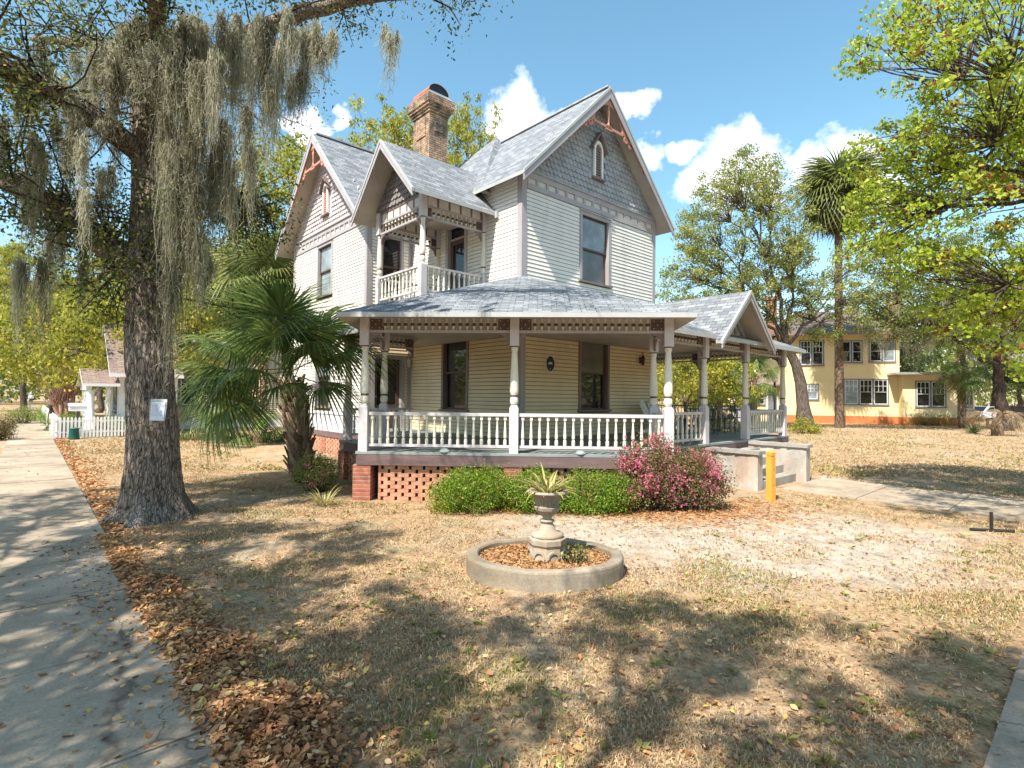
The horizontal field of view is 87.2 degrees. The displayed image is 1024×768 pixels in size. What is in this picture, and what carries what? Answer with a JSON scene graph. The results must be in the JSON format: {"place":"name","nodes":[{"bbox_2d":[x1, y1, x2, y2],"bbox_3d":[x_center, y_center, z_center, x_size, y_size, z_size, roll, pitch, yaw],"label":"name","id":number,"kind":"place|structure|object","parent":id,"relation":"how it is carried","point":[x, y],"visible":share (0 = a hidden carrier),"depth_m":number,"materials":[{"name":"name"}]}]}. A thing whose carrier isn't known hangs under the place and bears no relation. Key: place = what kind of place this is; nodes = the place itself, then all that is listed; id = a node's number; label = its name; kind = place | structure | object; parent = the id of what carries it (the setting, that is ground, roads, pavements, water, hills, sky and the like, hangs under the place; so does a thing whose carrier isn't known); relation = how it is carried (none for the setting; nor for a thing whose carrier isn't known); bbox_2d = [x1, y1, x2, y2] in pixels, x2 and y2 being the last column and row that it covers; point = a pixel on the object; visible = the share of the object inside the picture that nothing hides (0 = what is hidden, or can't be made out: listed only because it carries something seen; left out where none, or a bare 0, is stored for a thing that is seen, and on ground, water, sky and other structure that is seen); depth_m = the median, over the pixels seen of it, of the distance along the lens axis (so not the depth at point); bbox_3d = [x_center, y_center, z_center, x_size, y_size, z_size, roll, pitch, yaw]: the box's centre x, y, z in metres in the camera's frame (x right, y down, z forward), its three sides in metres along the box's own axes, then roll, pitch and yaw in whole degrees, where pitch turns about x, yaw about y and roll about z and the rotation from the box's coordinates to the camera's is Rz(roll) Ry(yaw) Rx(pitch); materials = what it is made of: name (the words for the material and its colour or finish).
{"place":"outdoors","nodes":[
{"label":"outdoors","id":0,"kind":"place"},
{"bbox_2d":[0,400,230,767],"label":"sidewalk","id":1,"kind":"structure","parent":0,"point":[36,726],"depth_m":4.11,"materials":[{"name":"concrete"}]},
{"bbox_2d":[0,394,1023,767],"bbox_3d":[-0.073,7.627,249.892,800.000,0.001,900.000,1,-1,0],"label":"lawn","id":2,"kind":"structure","parent":0,"point":[698,682],"depth_m":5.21,"materials":[{"name":"plant"}]},
{"bbox_2d":[0,414,23,440],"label":"garden shrub","id":3,"kind":"object","parent":2,"relation":"on","point":[5,429],"visible":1,"depth_m":21.85,"materials":[{"name":"green plant"}]},
{"bbox_2d":[0,245,31,346],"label":"spring tree","id":4,"kind":"object","parent":2,"relation":"on","point":[8,291],"visible":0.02,"depth_m":52.81,"materials":[{"name":"green plant"}]},
{"bbox_2d":[0,404,43,423],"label":"garden shrub","id":5,"kind":"object","parent":2,"relation":"on","point":[23,416],"visible":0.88,"depth_m":32.97,"materials":[{"name":"green plant"}]},
{"bbox_2d":[0,235,74,415],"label":"spring tree","id":6,"kind":"object","parent":2,"relation":"on","point":[4,281],"visible":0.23,"depth_m":40.19,"materials":[{"name":"green plant"}]},
{"bbox_2d":[41,405,57,439],"bbox_3d":[-27.836,1.972,32.148,0.160,0.970,26.050,2,-2,-42],"label":"picket fence","id":7,"kind":"object","parent":2,"relation":"on","point":[53,427],"visible":0.56,"depth_m":24.23,"materials":[{"name":"white paint"}]},
{"bbox_2d":[29,407,80,425],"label":"garden shrub","id":8,"kind":"object","parent":2,"relation":"on","point":[41,417],"visible":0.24,"depth_m":30.92,"materials":[{"name":"green plant"}]},
{"bbox_2d":[37,363,80,431],"bbox_3d":[-21.916,0.469,26.250,2.319,3.867,1.720,1,-1,-25],"label":"bare myrtle","id":9,"kind":"object","parent":2,"relation":"on","point":[62,401],"visible":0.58,"depth_m":26.18,"materials":[{"name":"brown plant"}]},
{"bbox_2d":[44,411,96,434],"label":"garden shrub","id":10,"kind":"object","parent":2,"relation":"on","point":[71,415],"visible":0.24,"depth_m":24.83,"materials":[{"name":"green plant"}]},
{"bbox_2d":[68,428,79,439],"bbox_3d":[-18.431,2.085,22.616,0.400,0.495,0.390,1,-1,0],"label":"green bin","id":11,"kind":"object","parent":2,"relation":"on","point":[74,434],"visible":0.98,"depth_m":22.48,"materials":[{"name":"plastic"}]},
{"bbox_2d":[68,403,87,427],"bbox_3d":[-19.351,1.604,23.966,0.720,1.500,0.460,2,-2,-42],"label":"mailbox","id":12,"kind":"object","parent":2,"relation":"on","point":[78,407],"visible":0.56,"depth_m":23.89,"materials":[{"name":"white paint"}]},
{"bbox_2d":[55,282,117,402],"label":"spring tree","id":13,"kind":"object","parent":2,"relation":"on","point":[77,340],"visible":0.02,"depth_m":76.93,"materials":[{"name":"green plant"}]},
{"bbox_2d":[50,249,124,412],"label":"spring tree","id":14,"kind":"object","parent":2,"relation":"on","point":[100,404],"visible":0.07,"depth_m":51.71,"materials":[{"name":"green plant"}]},
{"bbox_2d":[0,289,176,430],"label":"bushy tree","id":15,"kind":"object","parent":2,"relation":"on","point":[15,364],"visible":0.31,"depth_m":26.71,"materials":[{"name":"green plant"}]},
{"bbox_2d":[57,416,125,438],"bbox_3d":[-17.928,1.876,23.626,3.150,0.970,0.160,2,-2,-42],"label":"picket fence","id":16,"kind":"object","parent":2,"relation":"on","point":[90,421],"visible":0.7,"depth_m":23.31,"materials":[{"name":"white paint"}]},
{"bbox_2d":[95,413,124,436],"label":"garden shrub","id":17,"kind":"object","parent":2,"relation":"on","point":[110,423],"visible":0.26,"depth_m":24.29,"materials":[{"name":"green plant"}]},
{"bbox_2d":[13,276,230,391],"bbox_3d":[-18.742,-1.619,27.134,8.738,8.263,6.096,1,-1,-15],"label":"bushy tree","id":18,"kind":"object","parent":2,"relation":"on","point":[65,365],"visible":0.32,"depth_m":25.36,"materials":[{"name":"green plant"}]},
{"bbox_2d":[76,323,183,437],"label":"cottage","id":19,"kind":"structure","parent":2,"relation":"on","point":[111,379],"depth_m":24.73,"materials":[{"name":"white paint"}]},
{"bbox_2d":[111,386,116,413],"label":"window","id":20,"kind":"structure","parent":19,"relation":"in","point":[114,411],"depth_m":25.39,"materials":[{"name":"grey glass"}]},
{"bbox_2d":[176,237,237,337],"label":"spring tree","id":21,"kind":"object","parent":2,"relation":"on","point":[190,328],"visible":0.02,"depth_m":36.19,"materials":[{"name":"green plant"}]},
{"bbox_2d":[180,427,285,441],"bbox_3d":[-11.185,2.166,22.812,7.259,0.738,2.510,1,-1,0],"label":"fern bed","id":22,"kind":"object","parent":2,"relation":"on","point":[185,436],"visible":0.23,"depth_m":22.60,"materials":[{"name":"plant"}]},
{"bbox_2d":[177,337,291,428],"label":"pale house","id":23,"kind":"structure","parent":2,"relation":"on","point":[189,397],"depth_m":30.47,"materials":[{"name":"white wood"}]},
{"bbox_2d":[177,374,200,406],"bbox_3d":[-17.938,0.362,29.922,1.140,1.800,0.090,2,-2,-42],"label":"window","id":24,"kind":"structure","parent":23,"relation":"in","point":[191,376],"depth_m":29.81,"materials":[{"name":"grey glass"}]},
{"bbox_2d":[188,396,284,448],"bbox_3d":[-10.729,1.757,21.114,4.124,2.645,3.982,1,-1,0],"label":"palmetto","id":25,"kind":"object","parent":2,"relation":"on","point":[270,433],"visible":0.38,"depth_m":20.87,"materials":[{"name":"plant"}]},
{"bbox_2d":[190,227,294,443],"bbox_3d":[-10.205,-2.008,21.778,5.462,8.899,5.253,1,-1,0],"label":"cabbage palm","id":26,"kind":"object","parent":2,"relation":"on","point":[275,266],"visible":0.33,"depth_m":21.22,"materials":[{"name":"plant"}]},
{"bbox_2d":[0,436,495,767],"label":"leaf pile","id":27,"kind":"object","parent":2,"relation":"on","point":[177,632],"visible":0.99,"depth_m":3.69,"materials":[{"name":"brown plant"}]},
{"bbox_2d":[191,131,307,341],"bbox_3d":[-14.442,-6.903,35.250,11.161,19.573,8.456,1,-1,0],"label":"spring tree","id":28,"kind":"object","parent":2,"relation":"on","point":[289,154],"visible":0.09,"depth_m":33.57,"materials":[{"name":"green plant"}]},
{"bbox_2d":[0,0,513,528],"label":"mossy oak","id":29,"kind":"object","parent":2,"relation":"on","point":[158,70],"visible":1,"depth_m":8.10,"materials":[{"name":"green plant"}]},
{"bbox_2d":[149,399,167,420],"bbox_3d":[-5.343,0.393,8.110,0.300,0.335,0.036,0,-1,12],"label":"paper notice","id":30,"kind":"object","parent":29,"relation":"attached to","point":[158,413],"visible":1,"depth_m":8.10,"materials":[{"name":"grey"}]},
{"bbox_2d":[173,265,400,482],"bbox_3d":[-4.988,-0.203,12.111,5.421,4.987,4.540,1,-1,0],"label":"cabbage palm","id":31,"kind":"object","parent":2,"relation":"on","point":[321,348],"visible":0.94,"depth_m":11.41,"materials":[{"name":"plant"}]},
{"bbox_2d":[284,447,345,492],"bbox_3d":[-4.012,1.764,11.025,1.137,0.955,1.104,2,-2,-41],"label":"azalea bush","id":32,"kind":"object","parent":2,"relation":"on","point":[319,483],"visible":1,"depth_m":10.92,"materials":[{"name":"green plant"}]},
{"bbox_2d":[298,488,351,508],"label":"grass tuft","id":33,"kind":"object","parent":2,"relation":"on","point":[325,501],"visible":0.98,"depth_m":9.62,"materials":[{"name":"yellow plant"}]},
{"bbox_2d":[337,92,413,151],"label":"spring tree","id":34,"kind":"object","parent":2,"relation":"on","point":[394,129],"visible":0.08,"depth_m":36.40,"materials":[{"name":"green plant"}]},
{"bbox_2d":[420,459,521,514],"bbox_3d":[-0.710,1.758,9.286,1.796,0.956,1.236,1,-1,0],"label":"boxwood hedge","id":35,"kind":"object","parent":2,"relation":"on","point":[466,487],"visible":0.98,"depth_m":9.14,"materials":[{"name":"green plant"}]},
{"bbox_2d":[463,501,487,516],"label":"strap plant","id":36,"kind":"object","parent":2,"relation":"on","point":[473,509],"visible":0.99,"depth_m":8.85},
{"bbox_2d":[447,91,504,166],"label":"spring tree","id":37,"kind":"object","parent":2,"relation":"on","point":[458,129],"visible":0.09,"depth_m":39.03,"materials":[{"name":"green plant"}]},
{"bbox_2d":[0,445,1023,767],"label":"fallen leaves","id":38,"kind":"object","parent":2,"relation":"on","point":[688,753],"visible":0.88,"depth_m":4.05,"materials":[{"name":"plant"}]},
{"bbox_2d":[0,340,1023,407],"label":"woods","id":39,"kind":"object","parent":2,"relation":"on","point":[11,384],"visible":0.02,"depth_m":87.35,"materials":[{"name":"green plant"}]},
{"bbox_2d":[494,461,577,515],"bbox_3d":[0.423,1.792,9.317,1.546,0.909,1.215,1,-1,0],"label":"boxwood hedge","id":40,"kind":"object","parent":2,"relation":"on","point":[530,503],"visible":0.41,"depth_m":9.18,"materials":[{"name":"green plant"}]},
{"bbox_2d":[275,83,805,504],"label":"victorian house","id":41,"kind":"structure","parent":2,"relation":"on","point":[484,283],"depth_m":14.38,"materials":[{"name":"paint"}]},
{"bbox_2d":[313,364,331,407],"bbox_3d":[-6.495,-0.312,18.557,0.205,2.275,1.430,2,-2,-42],"label":"window","id":42,"kind":"structure","parent":41,"relation":"in","point":[316,379],"depth_m":18.89,"materials":[{"name":"purple paint"}]},
{"bbox_2d":[318,176,330,217],"bbox_3d":[-6.469,-6.506,18.579,0.170,1.380,0.720,2,-2,-42],"label":"attic window","id":43,"kind":"structure","parent":41,"relation":"in","point":[325,186],"depth_m":18.59,"materials":[{"name":"white paint"}]},
{"bbox_2d":[316,238,333,298],"bbox_3d":[-6.421,-3.965,18.655,0.285,1.905,1.400,2,-2,-42],"label":"window","id":44,"kind":"structure","parent":41,"relation":"in","point":[325,256],"depth_m":18.76,"materials":[{"name":"glass"}]},
{"bbox_2d":[370,354,404,428],"bbox_3d":[-3.910,0.247,16.752,1.160,2.294,0.204,2,-2,-42],"label":"front door","id":45,"kind":"structure","parent":41,"relation":"in","point":[396,392],"depth_m":16.90,"materials":[{"name":"brown paint"}]},
{"bbox_2d":[382,233,405,299],"bbox_3d":[-3.792,-3.695,16.871,0.920,2.075,0.205,2,-2,-42],"label":"balcony door","id":46,"kind":"structure","parent":41,"relation":"in","point":[392,250],"depth_m":16.95,"materials":[{"name":"purple paint"}]},
{"bbox_2d":[439,341,468,411],"bbox_3d":[-1.616,-0.370,15.465,0.205,2.305,1.400,2,-2,-42],"label":"window","id":47,"kind":"structure","parent":41,"relation":"in","point":[454,356],"depth_m":15.57,"materials":[{"name":"glass"}]},
{"bbox_2d":[445,221,467,289],"bbox_3d":[-1.553,-3.461,15.544,0.204,2.350,1.030,2,-2,-42],"label":"balcony door","id":48,"kind":"structure","parent":41,"relation":"in","point":[456,245],"depth_m":15.65,"materials":[{"name":"brown paint"}]},
{"bbox_2d":[546,356,554,371],"bbox_3d":[1.002,-0.533,14.081,0.336,0.426,0.018,2,-2,-42],"label":"plaque","id":49,"kind":"object","parent":41,"relation":"attached to","point":[550,363],"visible":1,"depth_m":14.08,"materials":[{"name":"metal"}]},
{"bbox_2d":[577,342,611,411],"bbox_3d":[2.318,-0.340,15.334,1.460,2.255,0.205,2,-2,-42],"label":"window","id":50,"kind":"structure","parent":41,"relation":"in","point":[594,359],"depth_m":15.43,"materials":[{"name":"black glass"}]},
{"bbox_2d":[578,208,612,288],"bbox_3d":[2.336,-3.848,15.452,1.470,2.035,0.285,2,-2,-42],"label":"window","id":51,"kind":"structure","parent":41,"relation":"in","point":[595,236],"depth_m":15.49,"materials":[{"name":"glass"}]},
{"bbox_2d":[589,132,608,182],"bbox_3d":[2.498,-6.550,15.444,0.720,1.380,0.170,2,-2,-42],"label":"attic window","id":52,"kind":"structure","parent":41,"relation":"in","point":[599,147],"depth_m":15.47,"materials":[{"name":"white paint"}]},
{"bbox_2d":[639,400,648,432],"bbox_3d":[4.282,0.979,15.903,0.905,1.012,0.780,0,-1,28],"label":"slatted chair","id":53,"kind":"object","parent":41,"relation":"on","point":[643,406],"visible":0.23,"depth_m":15.91,"materials":[{"name":"white paint"}]},
{"bbox_2d":[647,402,681,432],"bbox_3d":[4.719,0.999,16.573,0.905,1.012,0.780,-1,-2,43],"label":"slatted chair","id":54,"kind":"object","parent":41,"relation":"on","point":[675,422],"visible":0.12,"depth_m":16.58,"materials":[{"name":"white paint"}]},
{"bbox_2d":[684,408,718,432],"bbox_3d":[5.933,1.137,16.803,1.040,0.755,1.040,1,-1,0],"label":"metal table","id":55,"kind":"object","parent":41,"relation":"on","point":[698,409],"visible":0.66,"depth_m":16.56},
{"bbox_2d":[708,403,718,434],"bbox_3d":[5.854,1.018,15.924,0.430,0.943,0.430,1,-1,0],"label":"metal chair","id":56,"kind":"object","parent":41,"relation":"on","point":[713,416],"visible":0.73,"depth_m":15.73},
{"bbox_2d":[719,403,735,432],"bbox_3d":[6.670,1.043,16.661,0.430,0.943,0.430,1,-1,-6],"label":"metal chair","id":57,"kind":"object","parent":41,"relation":"on","point":[734,412],"visible":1,"depth_m":16.60,"materials":[{"name":"metal"}]},
{"bbox_2d":[58,418,1023,477],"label":"grass","id":58,"kind":"structure","parent":2,"relation":"on","point":[822,466],"depth_m":18.27,"materials":[{"name":"plant"}]},
{"bbox_2d":[466,537,623,592],"bbox_3d":[0.374,2.058,6.165,1.806,0.270,1.404,1,-1,0],"label":"planter ring","id":59,"kind":"object","parent":2,"relation":"on","point":[480,570],"visible":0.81,"depth_m":5.59,"materials":[{"name":"concrete"},{"name":"bark mulch"}]},
{"bbox_2d":[479,542,609,568],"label":"mulch","id":60,"kind":"object","parent":59,"relation":"on","point":[499,554],"visible":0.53,"depth_m":6.08,"materials":[{"name":"brown plant"}]},
{"bbox_2d":[527,487,567,562],"bbox_3d":[0.404,1.631,6.175,0.470,0.825,0.470,1,-1,-17],"label":"garden urn","id":61,"kind":"object","parent":59,"relation":"on","point":[547,540],"visible":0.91,"depth_m":6.04,"materials":[{"name":"stone"}]},
{"bbox_2d":[517,462,576,501],"bbox_3d":[0.411,1.135,6.189,0.820,0.413,0.722,0,-1,25],"label":"urn plant","id":62,"kind":"object","parent":61,"relation":"in","point":[549,486],"visible":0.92,"depth_m":6.17,"materials":[{"name":"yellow plant"}]},
{"bbox_2d":[559,540,594,563],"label":"weed clump","id":63,"kind":"object","parent":59,"relation":"on","point":[579,557],"visible":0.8,"depth_m":5.96,"materials":[{"name":"green plant"}]},
{"bbox_2d":[144,484,1023,767],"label":"lawn weeds","id":64,"kind":"object","parent":2,"relation":"on","point":[822,703],"visible":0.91,"depth_m":3.90,"materials":[{"name":"plant"}]},
{"bbox_2d":[556,465,648,516],"bbox_3d":[1.480,1.805,9.282,1.628,0.902,1.233,1,-1,0],"label":"boxwood hedge","id":65,"kind":"object","parent":2,"relation":"on","point":[605,496],"visible":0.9,"depth_m":9.08,"materials":[{"name":"green plant"}]},
{"bbox_2d":[427,493,917,555],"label":"straw mulch","id":66,"kind":"object","parent":2,"relation":"on","point":[680,514],"visible":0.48,"depth_m":9.04,"materials":[{"name":"beige plant"}]},
{"bbox_2d":[605,425,740,512],"bbox_3d":[2.789,1.476,9.438,2.602,1.592,1.454,1,-1,0],"label":"azalea bush","id":67,"kind":"object","parent":2,"relation":"on","point":[671,487],"visible":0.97,"depth_m":9.29,"materials":[{"name":"pink plant"}]},
{"bbox_2d":[658,360,721,421],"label":"bushy tree","id":68,"kind":"object","parent":2,"relation":"on","point":[693,418],"depth_m":43.82,"materials":[{"name":"green plant"}]},
{"bbox_2d":[672,362,735,407],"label":"bushy tree","id":69,"kind":"object","parent":2,"relation":"on","point":[684,370],"visible":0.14,"depth_m":34.23,"materials":[{"name":"green plant"}]},
{"bbox_2d":[658,402,752,431],"bbox_3d":[5.733,1.634,21.263,0.060,1.900,7.560,2,-2,-42],"label":"iron fence","id":70,"kind":"object","parent":2,"relation":"on","point":[686,405],"visible":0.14,"depth_m":19.48,"materials":[{"name":"black metal"}]},
{"bbox_2d":[656,357,766,429],"bbox_3d":[10.394,0.067,29.637,7.598,5.509,5.301,1,-1,0],"label":"bushy tree","id":71,"kind":"object","parent":2,"relation":"on","point":[716,370],"visible":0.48,"depth_m":29.29,"materials":[{"name":"green plant"}]},
{"bbox_2d":[689,366,756,431],"bbox_3d":[12.154,1.086,30.983,4.354,4.304,4.266,1,-1,0],"label":"bush","id":72,"kind":"object","parent":2,"relation":"on","point":[720,404],"visible":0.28,"depth_m":30.62,"materials":[{"name":"plant"}]},
{"bbox_2d":[713,356,791,428],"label":"cabbage palm","id":73,"kind":"object","parent":2,"relation":"on","point":[767,387],"visible":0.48,"depth_m":32.17,"materials":[{"name":"plant"}]},
{"bbox_2d":[706,440,812,490],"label":"entry steps","id":74,"kind":"structure","parent":2,"relation":"on","point":[748,465],"depth_m":12.39,"materials":[{"name":"concrete"}]},
{"bbox_2d":[766,451,775,501],"bbox_3d":[5.064,1.823,10.511,0.124,1.025,0.129,1,-1,-30],"label":"wooden post","id":75,"kind":"object","parent":2,"relation":"on","point":[771,477],"visible":0.96,"depth_m":10.47,"materials":[{"name":"yellow paint"}]},
{"bbox_2d":[655,142,889,429],"bbox_3d":[15.986,-6.226,34.233,15.693,18.616,8.321,1,-1,0],"label":"shade tree","id":76,"kind":"object","parent":2,"relation":"on","point":[766,198],"visible":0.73,"depth_m":33.61,"materials":[{"name":"green plant"}]},
{"bbox_2d":[772,376,777,417],"bbox_3d":[17.589,1.229,35.985,0.400,3.500,0.390,1,-1,0],"label":"street lamp","id":77,"kind":"object","parent":2,"relation":"on","point":[776,380],"visible":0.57,"depth_m":35.93,"materials":[{"name":"black metal"}]},
{"bbox_2d":[787,414,826,433],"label":"weed clump","id":78,"kind":"object","parent":2,"relation":"on","point":[811,429],"visible":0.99,"depth_m":30.82,"materials":[{"name":"green plant"}]},
{"bbox_2d":[785,139,890,427],"bbox_3d":[23.030,-6.939,37.822,7.115,20.122,7.039,1,-1,0],"label":"tall palm","id":79,"kind":"object","parent":2,"relation":"on","point":[831,187],"visible":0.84,"depth_m":37.42,"materials":[{"name":"plant"}]},
{"bbox_2d":[714,292,978,425],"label":"yellow house","id":80,"kind":"structure","parent":2,"relation":"on","point":[877,390],"depth_m":44.34,"materials":[{"name":"paint"}]},
{"bbox_2d":[766,393,777,420],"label":"door","id":81,"kind":"structure","parent":80,"relation":"in","point":[771,406],"depth_m":46.98,"materials":[{"name":"white paint"}]},
{"bbox_2d":[799,340,824,365],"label":"window","id":82,"kind":"structure","parent":80,"relation":"in","point":[814,356],"depth_m":45.27,"materials":[{"name":"white glass"}]},
{"bbox_2d":[807,384,818,399],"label":"window","id":83,"kind":"structure","parent":80,"relation":"in","point":[813,389],"depth_m":45.20,"materials":[{"name":"white glass"}]},
{"bbox_2d":[843,340,862,362],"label":"window","id":84,"kind":"structure","parent":80,"relation":"in","point":[854,354],"depth_m":44.54,"materials":[{"name":"white glass"}]},
{"bbox_2d":[844,379,889,405],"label":"window","id":85,"kind":"structure","parent":80,"relation":"in","point":[871,392],"depth_m":44.23,"materials":[{"name":"white glass"}]},
{"bbox_2d":[868,340,896,362],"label":"window","id":86,"kind":"structure","parent":80,"relation":"in","point":[875,357],"depth_m":44.04,"materials":[{"name":"white glass"}]},
{"bbox_2d":[915,381,946,407],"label":"window","id":87,"kind":"structure","parent":80,"relation":"in","point":[925,397],"depth_m":42.48,"materials":[{"name":"white glass"}]},
{"bbox_2d":[966,380,973,410],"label":"window","id":88,"kind":"structure","parent":80,"relation":"in","point":[970,408],"depth_m":42.72,"materials":[{"name":"white glass"}]},
{"bbox_2d":[862,300,942,371],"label":"evergreen tree","id":89,"kind":"object","parent":2,"relation":"on","point":[909,366],"visible":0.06,"depth_m":65.13,"materials":[{"name":"green plant"}]},
{"bbox_2d":[827,0,1023,382],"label":"maple tree","id":90,"kind":"object","parent":2,"relation":"on","point":[989,127],"visible":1,"depth_m":9.48,"materials":[{"name":"green plant"}]},
{"bbox_2d":[841,218,1023,430],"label":"mossy tree","id":91,"kind":"object","parent":2,"relation":"on","point":[907,319],"visible":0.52,"depth_m":35.03,"materials":[{"name":"green plant"}]},
{"bbox_2d":[902,413,966,425],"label":"weed clump","id":92,"kind":"object","parent":2,"relation":"on","point":[925,424],"visible":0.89,"depth_m":41.98,"materials":[{"name":"green plant"}]},
{"bbox_2d":[914,322,1019,427],"bbox_3d":[32.433,-1.067,38.834,6.580,8.605,6.351,1,-1,-19],"label":"cabbage palm","id":93,"kind":"object","parent":2,"relation":"on","point":[960,374],"visible":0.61,"depth_m":38.37,"materials":[{"name":"plant"}]},
{"bbox_2d":[962,423,986,432],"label":"strap plant","id":94,"kind":"object","parent":2,"relation":"on","point":[972,429],"visible":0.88,"depth_m":32.80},
{"bbox_2d":[946,276,1023,418],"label":"mossy tree","id":95,"kind":"object","parent":2,"relation":"on","point":[1006,357],"visible":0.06,"depth_m":53.86,"materials":[{"name":"green plant"}]},
{"bbox_2d":[975,406,996,420],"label":"parked car","id":96,"kind":"object","parent":2,"relation":"on","point":[983,408],"visible":0.24,"depth_m":52.10,"materials":[{"name":"silver paint"}]},
{"bbox_2d":[959,409,1023,435],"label":"dry cycad","id":97,"kind":"object","parent":2,"relation":"on","point":[996,426],"visible":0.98,"depth_m":30.63,"materials":[{"name":"plant"}]},
{"bbox_2d":[969,512,1014,532],"bbox_3d":[7.330,2.107,8.206,0.589,0.302,0.048,0,-1,10],"label":"pipe stake","id":98,"kind":"object","parent":2,"relation":"on","point":[990,529],"visible":0.98,"depth_m":8.19,"materials":[{"name":"black metal"}]},
{"bbox_2d":[976,321,1023,405],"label":"evergreen tree","id":99,"kind":"object","parent":2,"relation":"on","point":[1018,386],"visible":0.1,"depth_m":68.95,"materials":[{"name":"green plant"}]},
{"bbox_2d":[1009,406,1023,416],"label":"parked car","id":100,"kind":"object","parent":2,"relation":"on","point":[1016,408],"visible":0.09,"depth_m":59.19,"materials":[{"name":"paint"}]},
{"bbox_2d":[0,0,1023,402],"label":"sky","id":101,"kind":"structure","parent":0,"point":[692,82],"materials":[{"name":"blue"}]},
{"bbox_2d":[781,478,1023,520],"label":"path","id":102,"kind":"structure","parent":0,"point":[985,505],"depth_m":10.90,"materials":[{"name":"concrete"}]},
{"bbox_2d":[983,649,1023,767],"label":"sidewalk","id":103,"kind":"structure","parent":0,"point":[1006,746],"depth_m":3.20,"materials":[{"name":"concrete"}]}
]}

